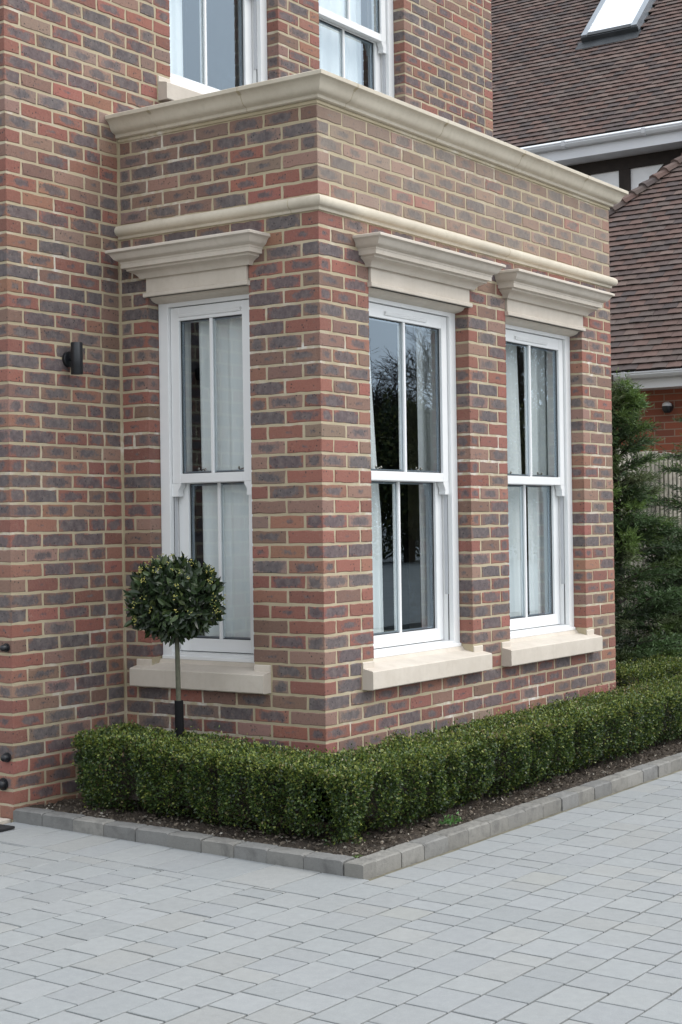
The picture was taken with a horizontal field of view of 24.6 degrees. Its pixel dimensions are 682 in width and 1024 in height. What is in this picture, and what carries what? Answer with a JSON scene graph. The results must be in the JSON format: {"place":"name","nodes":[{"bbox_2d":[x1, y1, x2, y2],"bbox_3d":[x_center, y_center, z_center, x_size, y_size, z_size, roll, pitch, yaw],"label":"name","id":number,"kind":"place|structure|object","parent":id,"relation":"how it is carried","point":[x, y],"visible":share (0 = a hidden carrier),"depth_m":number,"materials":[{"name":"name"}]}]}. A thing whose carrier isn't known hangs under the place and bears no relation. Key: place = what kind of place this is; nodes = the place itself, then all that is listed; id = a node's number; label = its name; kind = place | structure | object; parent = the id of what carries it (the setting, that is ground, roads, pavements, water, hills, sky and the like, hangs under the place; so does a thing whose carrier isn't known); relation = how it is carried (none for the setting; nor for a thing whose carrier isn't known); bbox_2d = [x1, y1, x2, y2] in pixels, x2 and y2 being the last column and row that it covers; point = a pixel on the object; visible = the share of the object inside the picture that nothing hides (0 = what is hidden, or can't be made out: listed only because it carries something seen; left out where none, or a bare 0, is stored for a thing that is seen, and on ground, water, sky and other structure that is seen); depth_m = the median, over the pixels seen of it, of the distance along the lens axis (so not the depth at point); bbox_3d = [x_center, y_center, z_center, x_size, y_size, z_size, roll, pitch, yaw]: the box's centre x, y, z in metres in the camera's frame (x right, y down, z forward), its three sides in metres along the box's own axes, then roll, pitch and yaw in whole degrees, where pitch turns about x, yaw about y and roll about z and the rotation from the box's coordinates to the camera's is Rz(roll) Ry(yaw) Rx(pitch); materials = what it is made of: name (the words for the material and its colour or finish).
{"place":"outdoors","nodes":[
{"label":"outdoors","id":0,"kind":"place"},
{"bbox_2d":[0,769,681,1023],"bbox_3d":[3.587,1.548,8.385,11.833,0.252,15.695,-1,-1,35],"label":"paving","id":1,"kind":"structure","parent":0,"point":[543,921],"depth_m":5.75,"materials":[{"name":"grey stone"}]},
{"bbox_2d":[0,818,10,823],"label":"threshold slab","id":2,"kind":"structure","parent":1,"relation":"on","point":[4,820],"depth_m":7.75,"materials":[{"name":"stone"}]},
{"bbox_2d":[0,824,14,831],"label":"door mat","id":3,"kind":"object","parent":1,"relation":"on","point":[5,827],"depth_m":7.54,"materials":[{"name":"rubber"}]},
{"bbox_2d":[0,0,628,821],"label":"brick house","id":4,"kind":"structure","parent":1,"relation":"on","point":[330,238],"depth_m":8.30,"materials":[{"name":"brick"}]},
{"bbox_2d":[0,778,7,790],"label":"gate hinge","id":5,"kind":"object","parent":4,"relation":"attached to","point":[3,783],"visible":1,"depth_m":7.78,"materials":[{"name":"metal"}]},
{"bbox_2d":[0,643,9,651],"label":"gate hinge","id":6,"kind":"object","parent":4,"relation":"attached to","point":[5,647],"visible":1,"depth_m":7.76,"materials":[{"name":"metal"}]},
{"bbox_2d":[0,752,10,762],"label":"gate hinge","id":7,"kind":"object","parent":4,"relation":"attached to","point":[5,757],"visible":1,"depth_m":7.76,"materials":[{"name":"metal"}]},
{"bbox_2d":[62,342,82,374],"bbox_3d":[-1.375,-0.792,8.095,0.102,0.164,0.082,-1,-1,35],"label":"wall light","id":8,"kind":"object","parent":4,"relation":"attached to","point":[73,359],"visible":1,"depth_m":8.05,"materials":[{"name":"metal"}]},
{"bbox_2d":[169,0,182,76],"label":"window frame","id":9,"kind":"object","parent":4,"relation":"hanging from","point":[176,43],"visible":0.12,"depth_m":9.28,"materials":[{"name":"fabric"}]},
{"bbox_2d":[185,323,191,471],"bbox_3d":[-0.875,0.107,8.487,0.215,2.600,0.029,-1,-1,35],"label":"curtain","id":10,"kind":"object","parent":4,"relation":"hanging from","point":[188,393],"visible":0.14,"depth_m":8.46,"materials":[{"name":"fabric"}]},
{"bbox_2d":[158,294,254,662],"bbox_3d":[-0.653,-0.174,8.270,0.681,1.908,0.152,-1,-1,35],"label":"window","id":11,"kind":"structure","parent":4,"relation":"in","point":[177,484],"depth_m":8.34,"materials":[{"name":"plastic"}]},
{"bbox_2d":[170,0,267,93],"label":"window","id":12,"kind":"structure","parent":4,"relation":"in","point":[252,13],"depth_m":9.67,"materials":[{"name":"plastic"}]},
{"bbox_2d":[199,317,250,637],"bbox_3d":[-0.519,0.100,8.241,0.560,2.600,0.029,-1,-1,35],"label":"curtain","id":13,"kind":"object","parent":4,"relation":"hanging from","point":[230,398],"visible":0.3,"depth_m":8.30,"materials":[{"name":"fabric"}]},
{"bbox_2d":[234,0,239,86],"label":"curtain","id":14,"kind":"object","parent":4,"relation":"hanging from","point":[237,47],"visible":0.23,"depth_m":9.80,"materials":[{"name":"fabric"}]},
{"bbox_2d":[318,0,361,84],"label":"curtain","id":15,"kind":"object","parent":4,"relation":"hanging from","point":[329,48],"visible":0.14,"depth_m":10.69,"materials":[{"name":"fabric"}]},
{"bbox_2d":[318,0,393,97],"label":"window","id":16,"kind":"structure","parent":4,"relation":"in","point":[380,39],"depth_m":10.86,"materials":[{"name":"plastic"}]},
{"bbox_2d":[367,0,371,87],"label":"curtain","id":17,"kind":"object","parent":4,"relation":"hanging from","point":[369,13],"visible":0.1,"depth_m":10.99,"materials":[{"name":"fabric"}]},
{"bbox_2d":[369,350,383,632],"bbox_3d":[0.083,0.092,8.390,0.029,2.600,0.530,-1,-1,35],"label":"curtain","id":18,"kind":"object","parent":4,"relation":"hanging from","point":[377,587],"visible":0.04,"depth_m":8.54,"materials":[{"name":"fabric"}]},
{"bbox_2d":[368,297,460,658],"bbox_3d":[0.325,-0.186,8.570,0.152,1.908,1.018,-1,-1,35],"label":"window","id":19,"kind":"structure","parent":4,"relation":"in","point":[443,632],"depth_m":8.87,"materials":[{"name":"plastic"}]},
{"bbox_2d":[416,328,430,626],"bbox_3d":[0.521,0.091,9.024,0.028,2.600,0.249,-1,-1,35],"label":"curtain","id":20,"kind":"object","parent":4,"relation":"hanging from","point":[423,389],"visible":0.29,"depth_m":8.95,"materials":[{"name":"fabric"}]},
{"bbox_2d":[505,344,521,616],"bbox_3d":[0.967,0.089,9.670,0.029,2.600,0.760,-1,-1,35],"label":"curtain","id":21,"kind":"object","parent":4,"relation":"hanging from","point":[513,443],"visible":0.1,"depth_m":9.85,"materials":[{"name":"fabric"}]},
{"bbox_2d":[527,349,548,613],"bbox_3d":[1.305,0.088,10.159,0.029,2.600,0.410,-1,-1,35],"label":"curtain","id":22,"kind":"object","parent":4,"relation":"hanging from","point":[538,549],"visible":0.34,"depth_m":10.13,"materials":[{"name":"fabric"}]},
{"bbox_2d":[505,324,574,638],"bbox_3d":[1.156,-0.189,9.774,0.152,1.908,1.018,-1,-1,35],"label":"window","id":23,"kind":"structure","parent":4,"relation":"in","point":[558,481],"depth_m":10.08,"materials":[{"name":"plastic"}]},
{"bbox_2d":[13,752,681,879],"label":"kerb edging","id":24,"kind":"object","parent":1,"relation":"on","point":[381,862],"visible":0.9,"depth_m":7.28,"materials":[{"name":"grey concrete"}]},
{"bbox_2d":[491,0,681,453],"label":"neighbour house","id":25,"kind":"structure","parent":1,"relation":"on","point":[562,70],"depth_m":20.06,"materials":[{"name":"tile"}]},
{"bbox_2d":[575,0,655,49],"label":"roof window","id":26,"kind":"structure","parent":25,"relation":"in","point":[612,21],"depth_m":21.70,"materials":[{"name":"white glass"}]},
{"bbox_2d":[662,402,673,412],"bbox_3d":[3.434,-1.101,16.495,0.104,0.115,0.114,-1,-1,35],"label":"security light","id":27,"kind":"object","parent":25,"relation":"attached to","point":[667,407],"visible":1,"depth_m":16.46,"materials":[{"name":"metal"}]},
{"bbox_2d":[26,730,681,857],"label":"planting bed","id":28,"kind":"object","parent":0,"point":[302,845],"visible":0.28,"depth_m":7.62,"materials":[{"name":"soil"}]},
{"bbox_2d":[122,551,225,811],"bbox_3d":[-0.821,0.846,7.776,0.513,1.308,0.517,-1,0,-17],"label":"bay tree","id":29,"kind":"object","parent":28,"relation":"on","point":[176,600],"visible":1,"depth_m":7.67,"materials":[{"name":"green plant"}]},
{"bbox_2d":[70,670,681,845],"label":"box hedge","id":30,"kind":"object","parent":28,"relation":"on","point":[348,789],"visible":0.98,"depth_m":7.58,"materials":[{"name":"green plant"}]},
{"bbox_2d":[439,811,462,824],"bbox_3d":[0.519,1.458,7.443,0.095,0.052,0.148,-1,-1,35],"label":"weed","id":31,"kind":"object","parent":28,"relation":"on","point":[448,821],"visible":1,"depth_m":7.43,"materials":[{"name":"green plant"}]},
{"bbox_2d":[614,538,657,664],"bbox_3d":[1.786,0.785,11.934,1.201,1.453,1.029,-1,-1,35],"label":"conifer","id":32,"kind":"object","parent":28,"relation":"on","point":[621,592],"visible":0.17,"depth_m":11.76,"materials":[{"name":"green plant"}]},
{"bbox_2d":[611,368,681,675],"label":"conifer","id":33,"kind":"object","parent":28,"relation":"on","point":[630,403],"visible":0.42,"depth_m":12.04,"materials":[{"name":"green plant"}]},
{"bbox_2d":[613,449,681,676],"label":"timber fence","id":34,"kind":"object","parent":28,"relation":"on","point":[671,478],"visible":0.09,"depth_m":14.12,"materials":[{"name":"brown wood"}]},
{"bbox_2d":[615,649,681,686],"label":"box hedge","id":35,"kind":"object","parent":28,"relation":"on","point":[646,669],"visible":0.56,"depth_m":11.11,"materials":[{"name":"green plant"}]},
{"bbox_2d":[621,526,681,649],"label":"conifer","id":36,"kind":"object","parent":28,"relation":"on","point":[674,620],"visible":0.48,"depth_m":12.63,"materials":[{"name":"green plant"}]},
{"bbox_2d":[632,413,681,632],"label":"conifer","id":37,"kind":"object","parent":28,"relation":"on","point":[676,457],"visible":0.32,"depth_m":13.77,"materials":[{"name":"green plant"}]},
{"bbox_2d":[521,121,681,148],"label":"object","id":38,"kind":"structure","parent":0,"point":[677,121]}
]}

